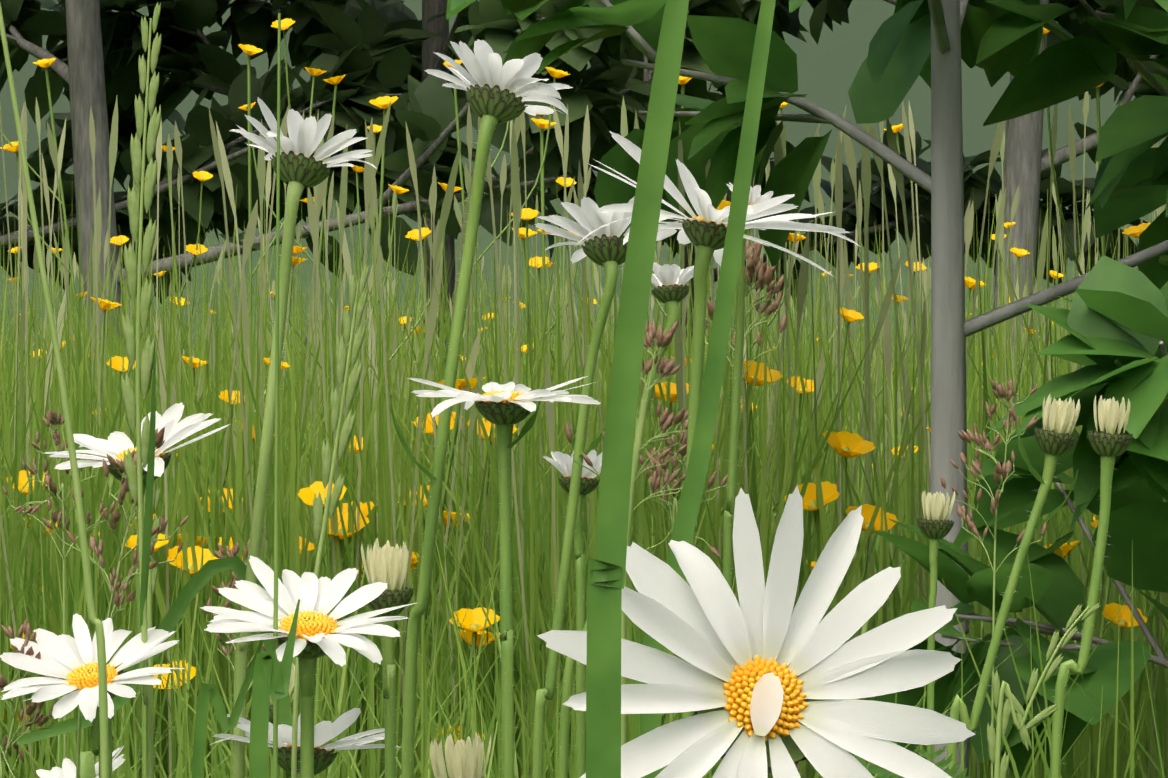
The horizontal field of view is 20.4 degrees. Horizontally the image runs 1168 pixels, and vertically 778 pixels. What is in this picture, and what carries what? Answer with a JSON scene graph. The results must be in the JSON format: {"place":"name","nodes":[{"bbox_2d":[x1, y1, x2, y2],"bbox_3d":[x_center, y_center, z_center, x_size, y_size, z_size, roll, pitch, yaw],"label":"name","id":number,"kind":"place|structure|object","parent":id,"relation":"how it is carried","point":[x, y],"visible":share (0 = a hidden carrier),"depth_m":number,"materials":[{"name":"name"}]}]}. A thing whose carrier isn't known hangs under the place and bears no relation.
{"place":"outdoors","nodes":[
{"label":"outdoors","id":0,"kind":"place"},
{"bbox_2d":[0,0,1166,385],"bbox_3d":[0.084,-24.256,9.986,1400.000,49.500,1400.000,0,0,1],"label":"hedge","id":1,"kind":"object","parent":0,"point":[828,64],"depth_m":84.19,"materials":[{"name":"plant"}]},
{"bbox_2d":[3,630,50,774],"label":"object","id":2,"kind":"object","parent":1,"relation":"on","point":[22,701],"visible":0.02,"depth_m":2.66,"materials":[{"name":"orange plant"}]},
{"bbox_2d":[0,619,58,777],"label":"meadow grass","id":3,"kind":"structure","parent":1,"relation":"on","point":[36,718],"depth_m":0.83,"materials":[{"name":"plant"}]},
{"bbox_2d":[6,470,56,608],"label":"buttercup","id":4,"kind":"object","parent":1,"relation":"on","point":[23,479],"visible":0.27,"depth_m":2.89,"materials":[{"name":"yellow plant"}]},
{"bbox_2d":[8,247,61,330],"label":"buttercup","id":5,"kind":"object","parent":1,"relation":"on","point":[13,250],"visible":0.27,"depth_m":11.73,"materials":[{"name":"orange plant"}]},
{"bbox_2d":[0,58,82,403],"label":"buttercup","id":6,"kind":"object","parent":1,"relation":"on","point":[13,146],"visible":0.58,"depth_m":4.33,"materials":[{"name":"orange plant"}]},
{"bbox_2d":[0,3,108,777],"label":"grass stalk","id":7,"kind":"object","parent":1,"relation":"on","point":[103,706],"depth_m":0.79,"materials":[{"name":"plant"}]},
{"bbox_2d":[3,410,114,758],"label":"meadow grass","id":8,"kind":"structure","parent":1,"relation":"on","point":[63,521],"depth_m":1.14,"materials":[{"name":"plant"}]},
{"bbox_2d":[60,291,86,376],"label":"buttercup","id":9,"kind":"object","parent":1,"relation":"on","point":[85,293],"visible":0.19,"depth_m":8.27,"materials":[{"name":"plant"}]},
{"bbox_2d":[36,746,125,777],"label":"daisy","id":10,"kind":"object","parent":1,"relation":"on","point":[89,768],"visible":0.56,"depth_m":0.87,"materials":[{"name":"white plant"}]},
{"bbox_2d":[0,613,184,777],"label":"daisy","id":11,"kind":"object","parent":1,"relation":"on","point":[70,662],"visible":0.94,"depth_m":0.82,"materials":[{"name":"white plant"}]},
{"bbox_2d":[0,78,209,303],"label":"tree","id":12,"kind":"object","parent":1,"relation":"on","point":[126,124],"visible":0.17,"depth_m":24.11,"materials":[{"name":"green plant"}]},
{"bbox_2d":[90,297,135,524],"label":"buttercup","id":13,"kind":"object","parent":1,"relation":"on","point":[117,362],"visible":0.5,"depth_m":3.08,"materials":[{"name":"plant"}]},
{"bbox_2d":[43,427,188,777],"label":"meadow grass","id":14,"kind":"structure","parent":1,"relation":"on","point":[115,585],"depth_m":0.85,"materials":[{"name":"plant"}]},
{"bbox_2d":[43,402,229,777],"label":"daisy","id":15,"kind":"object","parent":1,"relation":"on","point":[115,445],"visible":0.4,"depth_m":0.91,"materials":[{"name":"white plant"}]},
{"bbox_2d":[121,2,160,777],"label":"rye grass","id":16,"kind":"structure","parent":1,"relation":"on","point":[145,444],"depth_m":0.83,"materials":[{"name":"plant"}]},
{"bbox_2d":[0,556,292,777],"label":"grass blade","id":17,"kind":"object","parent":1,"relation":"on","point":[202,577],"depth_m":0.94,"materials":[{"name":"plant"}]},
{"bbox_2d":[110,178,189,377],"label":"buttercup","id":18,"kind":"object","parent":1,"relation":"on","point":[123,239],"visible":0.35,"depth_m":7.63,"materials":[{"name":"plant"}]},
{"bbox_2d":[147,486,160,762],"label":"rye grass","id":19,"kind":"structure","parent":1,"relation":"on","point":[152,577],"depth_m":0.89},
{"bbox_2d":[125,533,218,760],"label":"buttercup","id":20,"kind":"object","parent":1,"relation":"on","point":[132,542],"visible":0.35,"depth_m":2.57,"materials":[{"name":"yellow plant"}]},
{"bbox_2d":[154,271,213,328],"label":"buttercup","id":21,"kind":"object","parent":1,"relation":"on","point":[160,274],"visible":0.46,"depth_m":11.86,"materials":[{"name":"plant"}]},
{"bbox_2d":[162,145,212,377],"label":"buttercup","id":22,"kind":"object","parent":1,"relation":"on","point":[201,176],"visible":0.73,"depth_m":6.04,"materials":[{"name":"plant"}]},
{"bbox_2d":[200,488,242,559],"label":"buttercup","id":23,"kind":"object","parent":1,"relation":"on","point":[225,493],"visible":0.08,"depth_m":2.85,"materials":[{"name":"yellow plant"}]},
{"bbox_2d":[192,631,266,777],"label":"grass blade","id":24,"kind":"object","parent":1,"relation":"on","point":[208,692],"depth_m":0.81,"materials":[{"name":"plant"}]},
{"bbox_2d":[177,356,289,535],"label":"buttercup","id":25,"kind":"object","parent":1,"relation":"on","point":[224,396],"visible":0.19,"depth_m":2.92,"materials":[{"name":"yellow plant"}]},
{"bbox_2d":[206,539,265,690],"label":"meadow grass","id":26,"kind":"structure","parent":1,"relation":"on","point":[233,552],"depth_m":1.29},
{"bbox_2d":[0,0,493,267],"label":"tree","id":27,"kind":"object","parent":1,"relation":"on","point":[368,77],"visible":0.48,"depth_m":20.02,"materials":[{"name":"green plant"}]},
{"bbox_2d":[208,420,313,599],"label":"buttercup","id":28,"kind":"object","parent":1,"relation":"on","point":[310,546],"visible":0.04,"depth_m":2.83,"materials":[{"name":"plant"}]},
{"bbox_2d":[249,599,299,777],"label":"grass blade","id":29,"kind":"object","parent":1,"relation":"on","point":[271,677],"depth_m":0.69,"materials":[{"name":"plant"}]},
{"bbox_2d":[273,13,280,777],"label":"grass stalk","id":30,"kind":"object","parent":1,"relation":"on","point":[275,709],"depth_m":0.79,"materials":[{"name":"plant"}]},
{"bbox_2d":[238,44,326,413],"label":"buttercup","id":31,"kind":"object","parent":1,"relation":"on","point":[248,49],"visible":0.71,"depth_m":3.92,"materials":[{"name":"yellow plant"}]},
{"bbox_2d":[269,663,298,777],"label":"grass blade","id":32,"kind":"object","parent":1,"relation":"on","point":[291,684],"visible":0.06,"depth_m":1.08,"materials":[{"name":"green plant"}]},
{"bbox_2d":[208,708,398,777],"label":"daisy","id":33,"kind":"object","parent":1,"relation":"on","point":[325,755],"visible":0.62,"depth_m":0.91,"materials":[{"name":"white plant"}]},
{"bbox_2d":[231,97,377,777],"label":"daisy","id":34,"kind":"object","parent":1,"relation":"on","point":[301,170],"visible":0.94,"depth_m":0.92,"materials":[{"name":"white plant"}]},
{"bbox_2d":[200,555,419,777],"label":"daisy","id":35,"kind":"object","parent":1,"relation":"on","point":[320,632],"visible":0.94,"depth_m":0.80,"materials":[{"name":"white plant"}]},
{"bbox_2d":[238,18,409,431],"bbox_3d":[-0.413,-0.047,5.186,0.279,1.077,0.171,0,0,-7],"label":"buttercup","id":36,"kind":"object","parent":1,"relation":"on","point":[286,23],"visible":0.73,"depth_m":5.23,"materials":[{"name":"plant"}]},
{"bbox_2d":[291,264,368,777],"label":"rye grass","id":37,"kind":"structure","parent":1,"relation":"on","point":[320,518],"depth_m":0.87,"materials":[{"name":"plant"}]},
{"bbox_2d":[300,124,381,334],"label":"buttercup","id":38,"kind":"object","parent":1,"relation":"on","point":[356,168],"visible":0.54,"depth_m":7.01,"materials":[{"name":"plant"}]},
{"bbox_2d":[339,435,362,593],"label":"buttercup","id":39,"kind":"object","parent":1,"relation":"on","point":[356,443],"visible":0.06,"depth_m":3.04,"materials":[{"name":"yellow plant"}]},
{"bbox_2d":[297,481,417,702],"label":"buttercup","id":40,"kind":"object","parent":1,"relation":"on","point":[306,495],"visible":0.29,"depth_m":2.60,"materials":[{"name":"yellow plant"}]},
{"bbox_2d":[0,0,760,350],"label":"tree","id":41,"kind":"object","parent":1,"relation":"on","point":[428,116],"visible":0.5,"depth_m":18.46,"materials":[{"name":"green plant"}]},
{"bbox_2d":[361,538,413,777],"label":"daisy bud","id":42,"kind":"object","parent":1,"relation":"on","point":[386,563],"visible":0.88,"depth_m":0.83,"materials":[{"name":"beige plant"}]},
{"bbox_2d":[337,376,486,652],"bbox_3d":[-0.152,0.240,2.678,0.140,0.502,0.084,0,0,-16],"label":"buttercup","id":43,"kind":"object","parent":1,"relation":"on","point":[460,384],"visible":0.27,"depth_m":2.67,"materials":[{"name":"plant"}]},
{"bbox_2d":[399,316,424,420],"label":"buttercup","id":44,"kind":"object","parent":1,"relation":"on","point":[405,319],"visible":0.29,"depth_m":5.68,"materials":[{"name":"yellow plant"}]},
{"bbox_2d":[369,96,462,472],"bbox_3d":[-0.200,0.065,4.005,0.128,0.854,0.059,0,0,-31],"label":"buttercup","id":45,"kind":"object","parent":1,"relation":"on","point":[383,103],"visible":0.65,"depth_m":3.99,"materials":[{"name":"plant"}]},
{"bbox_2d":[34,0,809,364],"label":"tree","id":46,"kind":"object","parent":1,"relation":"on","point":[196,60],"visible":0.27,"depth_m":22.54,"materials":[{"name":"green plant"}]},
{"bbox_2d":[397,412,516,592],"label":"buttercup","id":47,"kind":"object","parent":1,"relation":"on","point":[429,426],"visible":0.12,"depth_m":2.87,"materials":[{"name":"yellow plant"}]},
{"bbox_2d":[430,733,490,777],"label":"daisy bud","id":48,"kind":"object","parent":1,"relation":"on","point":[463,759],"visible":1,"depth_m":0.88,"materials":[{"name":"beige plant"}]},
{"bbox_2d":[436,725,484,746],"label":"buttercup","id":49,"kind":"object","parent":1,"relation":"on","point":[454,733],"visible":0.08,"depth_m":2.59,"materials":[{"name":"yellow plant"}]},
{"bbox_2d":[449,607,499,739],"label":"buttercup","id":50,"kind":"object","parent":1,"relation":"on","point":[471,627],"visible":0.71,"depth_m":2.55,"materials":[{"name":"yellow plant"}]},
{"bbox_2d":[390,39,572,777],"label":"daisy","id":51,"kind":"object","parent":1,"relation":"on","point":[496,93],"visible":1,"depth_m":0.89,"materials":[{"name":"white plant"}]},
{"bbox_2d":[405,60,569,540],"bbox_3d":[-0.141,0.017,4.488,0.245,0.948,0.080,0,0,-25],"label":"buttercup","id":52,"kind":"object","parent":1,"relation":"on","point":[555,74],"visible":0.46,"depth_m":4.50,"materials":[{"name":"plant"}]},
{"bbox_2d":[478,297,524,340],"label":"buttercup","id":53,"kind":"object","parent":1,"relation":"on","point":[493,317],"visible":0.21,"depth_m":13.89,"materials":[{"name":"yellow plant"}]},
{"bbox_2d":[407,376,600,777],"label":"daisy","id":54,"kind":"object","parent":1,"relation":"on","point":[504,408],"visible":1,"depth_m":0.84,"materials":[{"name":"white plant"}]},
{"bbox_2d":[511,213,554,386],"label":"buttercup","id":55,"kind":"object","parent":1,"relation":"on","point":[540,230],"visible":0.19,"depth_m":9.63,"materials":[{"name":"plant"}]},
{"bbox_2d":[530,107,556,455],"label":"buttercup","id":56,"kind":"object","parent":1,"relation":"on","point":[541,123],"visible":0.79,"depth_m":4.67,"materials":[{"name":"plant"}]},
{"bbox_2d":[517,177,576,362],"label":"buttercup","id":57,"kind":"object","parent":1,"relation":"on","point":[560,181],"visible":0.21,"depth_m":5.72,"materials":[{"name":"plant"}]},
{"bbox_2d":[512,208,586,451],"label":"buttercup","id":58,"kind":"object","parent":1,"relation":"on","point":[527,214],"visible":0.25,"depth_m":3.74,"materials":[{"name":"plant"}]},
{"bbox_2d":[548,216,596,348],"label":"buttercup","id":59,"kind":"object","parent":1,"relation":"on","point":[551,264],"visible":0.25,"depth_m":9.73,"materials":[{"name":"plant"}]},
{"bbox_2d":[543,449,602,777],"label":"daisy","id":60,"kind":"object","parent":1,"relation":"on","point":[562,463],"visible":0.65,"depth_m":1.14,"materials":[{"name":"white plant"}]},
{"bbox_2d":[0,91,1167,777],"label":"meadow seed heads","id":61,"kind":"object","parent":1,"relation":"on","point":[316,203],"visible":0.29,"depth_m":3.07,"materials":[{"name":"plant"}]},
{"bbox_2d":[528,196,680,777],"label":"daisy","id":62,"kind":"object","parent":1,"relation":"on","point":[605,247],"visible":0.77,"depth_m":1.03,"materials":[{"name":"white plant"}]},
{"bbox_2d":[557,262,693,777],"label":"daisy","id":63,"kind":"object","parent":1,"relation":"on","point":[671,291],"visible":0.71,"depth_m":1.10,"materials":[{"name":"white plant"}]},
{"bbox_2d":[565,318,688,511],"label":"meadow grass","id":64,"kind":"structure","parent":1,"relation":"on","point":[665,368],"depth_m":0.99,"materials":[{"name":"plant"}]},
{"bbox_2d":[621,399,647,745],"bbox_3d":[0.015,0.247,0.986,0.010,0.489,0.003,0,0,1],"label":"grass blade","id":65,"kind":"object","parent":1,"relation":"on","point":[638,440],"depth_m":0.98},
{"bbox_2d":[586,0,688,777],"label":"grass blade","id":66,"kind":"object","parent":1,"relation":"on","point":[606,574],"depth_m":0.51,"materials":[{"name":"plant"}]},
{"bbox_2d":[647,394,668,545],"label":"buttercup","id":67,"kind":"object","parent":1,"relation":"on","point":[652,436],"depth_m":3.24,"materials":[{"name":"plant"}]},
{"bbox_2d":[208,0,1146,343],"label":"tree","id":68,"kind":"object","parent":1,"relation":"on","point":[246,22],"visible":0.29,"depth_m":22.66,"materials":[{"name":"green plant"}]},
{"bbox_2d":[639,427,727,722],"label":"meadow grass","id":69,"kind":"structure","parent":1,"relation":"on","point":[675,460],"depth_m":1.04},
{"bbox_2d":[650,76,730,551],"bbox_3d":[0.089,0.102,2.895,0.090,0.780,0.196,0,0,-8],"label":"buttercup","id":70,"kind":"object","parent":1,"relation":"on","point":[682,81],"visible":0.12,"depth_m":2.94,"materials":[{"name":"plant"}]},
{"bbox_2d":[640,0,775,777],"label":"grass blade","id":71,"kind":"object","parent":1,"relation":"on","point":[691,495],"depth_m":0.61,"materials":[{"name":"plant"}]},
{"bbox_2d":[664,356,756,450],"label":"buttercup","id":72,"kind":"object","parent":1,"relation":"on","point":[686,364],"visible":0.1,"depth_m":3.83,"materials":[{"name":"yellow plant"}]},
{"bbox_2d":[575,131,860,717],"bbox_3d":[0.034,0.212,0.855,0.067,0.558,0.077,0,0,-31],"label":"daisy","id":73,"kind":"object","parent":1,"relation":"on","point":[704,231],"visible":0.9,"depth_m":0.85,"materials":[{"name":"white plant"}]},
{"bbox_2d":[655,360,782,528],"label":"buttercup","id":74,"kind":"object","parent":1,"relation":"on","point":[776,375],"visible":0.4,"depth_m":2.75,"materials":[{"name":"yellow plant"}]},
{"bbox_2d":[720,182,777,759],"bbox_3d":[0.045,0.217,0.886,0.018,0.548,0.015,0,0,1],"label":"daisy","id":75,"kind":"object","parent":1,"relation":"on","point":[755,196],"visible":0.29,"depth_m":0.89,"materials":[{"name":"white plant"}]},
{"bbox_2d":[537,484,975,777],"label":"daisy","id":76,"kind":"object","parent":1,"relation":"on","point":[761,682],"visible":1,"depth_m":0.55,"materials":[{"name":"white plant"}]},
{"bbox_2d":[757,102,787,432],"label":"buttercup","id":77,"kind":"object","parent":1,"relation":"on","point":[783,104],"visible":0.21,"depth_m":5.51,"materials":[{"name":"plant"}]},
{"bbox_2d":[747,228,863,521],"bbox_3d":[0.207,0.152,3.215,0.126,0.679,0.089,0,0,41],"label":"buttercup","id":78,"kind":"object","parent":1,"relation":"on","point":[851,315],"visible":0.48,"depth_m":3.21,"materials":[{"name":"plant"}]},
{"bbox_2d":[446,0,1167,776],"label":"hazel sapling","id":79,"kind":"object","parent":1,"relation":"on","point":[932,42],"visible":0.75,"depth_m":2.53,"materials":[{"name":"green plant"}]},
{"bbox_2d":[784,430,897,699],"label":"buttercup","id":80,"kind":"object","parent":1,"relation":"on","point":[845,444],"visible":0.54,"depth_m":2.63,"materials":[{"name":"yellow plant"}]},
{"bbox_2d":[536,0,1167,368],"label":"tree","id":81,"kind":"object","parent":1,"relation":"on","point":[1026,164],"visible":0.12,"depth_m":19.12,"materials":[{"name":"grey plant"}]},
{"bbox_2d":[843,620,868,750],"bbox_3d":[0.078,0.278,0.936,0.010,0.428,0.002,0,0,1],"label":"grass stalk","id":82,"kind":"object","parent":1,"relation":"on","point":[864,627],"depth_m":0.94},
{"bbox_2d":[822,741,896,777],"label":"yarrow leaf","id":83,"kind":"object","parent":82,"relation":"attached to","point":[873,769],"visible":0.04,"depth_m":0.94,"materials":[{"name":"green plant"}]},
{"bbox_2d":[860,757,894,777],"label":"yarrow leaf","id":84,"kind":"object","parent":82,"relation":"attached to","point":[881,774],"visible":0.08,"depth_m":0.98,"materials":[{"name":"green plant"}]},
{"bbox_2d":[855,261,926,504],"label":"buttercup","id":85,"kind":"object","parent":1,"relation":"on","point":[872,266],"visible":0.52,"depth_m":4.26,"materials":[{"name":"plant"}]},
{"bbox_2d":[892,295,917,469],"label":"buttercup","id":86,"kind":"object","parent":1,"relation":"on","point":[898,300],"visible":0.29,"depth_m":5.54,"materials":[{"name":"plant"}]},
{"bbox_2d":[888,427,930,639],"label":"buttercup","id":87,"kind":"object","parent":1,"relation":"on","point":[893,452],"visible":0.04,"depth_m":3.40,"materials":[{"name":"plant"}]},
{"bbox_2d":[884,123,985,455],"bbox_3d":[0.428,0.083,3.947,0.125,0.816,0.052,0,0,1],"label":"buttercup","id":88,"kind":"object","parent":1,"relation":"on","point":[896,129],"visible":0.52,"depth_m":3.95,"materials":[{"name":"plant"}]},
{"bbox_2d":[917,490,954,763],"bbox_3d":[0.120,0.263,1.105,0.013,0.457,0.013,0,0,1],"label":"daisy bud","id":89,"kind":"object","parent":1,"relation":"on","point":[934,528],"visible":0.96,"depth_m":1.10,"materials":[{"name":"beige plant"}]},
{"bbox_2d":[941,378,1045,777],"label":"meadow grass","id":90,"kind":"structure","parent":1,"relation":"on","point":[1001,392],"depth_m":1.28,"materials":[{"name":"plant"}]},
{"bbox_2d":[991,222,1019,344],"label":"buttercup","id":91,"kind":"object","parent":1,"relation":"on","point":[1007,225],"visible":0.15,"depth_m":9.09,"materials":[{"name":"plant"}]},
{"bbox_2d":[947,394,1079,777],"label":"daisy bud","id":92,"kind":"object","parent":1,"relation":"on","point":[1055,439],"visible":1,"depth_m":0.90,"materials":[{"name":"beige plant"}]},
{"bbox_2d":[896,745,968,777],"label":"yarrow leaf","id":93,"kind":"object","parent":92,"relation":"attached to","point":[943,763],"visible":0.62,"depth_m":0.89,"materials":[{"name":"green plant"}]},
{"bbox_2d":[870,0,1167,777],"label":"hazel sapling","id":94,"kind":"object","parent":1,"relation":"on","point":[1113,320],"visible":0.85,"depth_m":2.18,"materials":[{"name":"green plant"}]},
{"bbox_2d":[978,247,1062,403],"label":"buttercup","id":95,"kind":"object","parent":1,"relation":"on","point":[1018,253],"visible":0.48,"depth_m":6.52,"materials":[{"name":"plant"}]},
{"bbox_2d":[987,603,1100,777],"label":"rye grass","id":96,"kind":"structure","parent":1,"relation":"on","point":[1012,705],"depth_m":0.79,"materials":[{"name":"plant"}]},
{"bbox_2d":[975,0,1167,542],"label":"hazel sapling","id":97,"kind":"object","parent":1,"relation":"on","point":[1057,73],"visible":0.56,"depth_m":2.55,"materials":[{"name":"green plant"}]},
{"bbox_2d":[1042,27,1105,749],"bbox_3d":[0.474,0.082,2.931,0.204,0.818,0.100,0,0,-22],"label":"buttercup","id":98,"kind":"object","parent":1,"relation":"on","point":[1045,31],"visible":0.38,"depth_m":2.91,"materials":[{"name":"plant"}]},
{"bbox_2d":[1050,395,1132,777],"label":"daisy bud","id":99,"kind":"object","parent":1,"relation":"on","point":[1109,445],"visible":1,"depth_m":0.88,"materials":[{"name":"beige plant"}]},
{"bbox_2d":[1044,520,1147,777],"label":"buttercup","id":100,"kind":"object","parent":1,"relation":"on","point":[1110,611],"visible":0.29,"depth_m":2.55,"materials":[{"name":"yellow plant"}]},
{"bbox_2d":[1078,64,1126,104],"bbox_3d":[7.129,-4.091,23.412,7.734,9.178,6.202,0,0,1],"label":"tree branch","id":101,"kind":"object","parent":1,"relation":"on","point":[1106,87],"depth_m":25.49,"materials":[{"name":"green plant"}]},
{"bbox_2d":[1047,0,1167,101],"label":"tree","id":102,"kind":"object","parent":1,"relation":"on","point":[1073,22],"visible":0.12,"depth_m":20.16,"materials":[{"name":"green plant"}]},
{"bbox_2d":[1073,358,1147,771],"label":"grass","id":103,"kind":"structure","parent":1,"relation":"on","point":[1086,584],"depth_m":2.87,"materials":[{"name":"plant"}]},
{"bbox_2d":[1122,222,1150,237],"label":"buttercup","id":104,"kind":"object","parent":1,"relation":"on","point":[1135,231],"visible":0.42,"depth_m":3.01,"materials":[{"name":"yellow plant"}]},
{"bbox_2d":[0,177,1167,777],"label":"meadow grass","id":105,"kind":"structure","parent":0,"point":[650,517],"depth_m":2.75,"materials":[{"name":"plant"}]},
{"bbox_2d":[705,239,786,380],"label":"meadow grass","id":106,"kind":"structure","parent":0,"point":[763,272],"depth_m":0.98,"materials":[{"name":"plant"}]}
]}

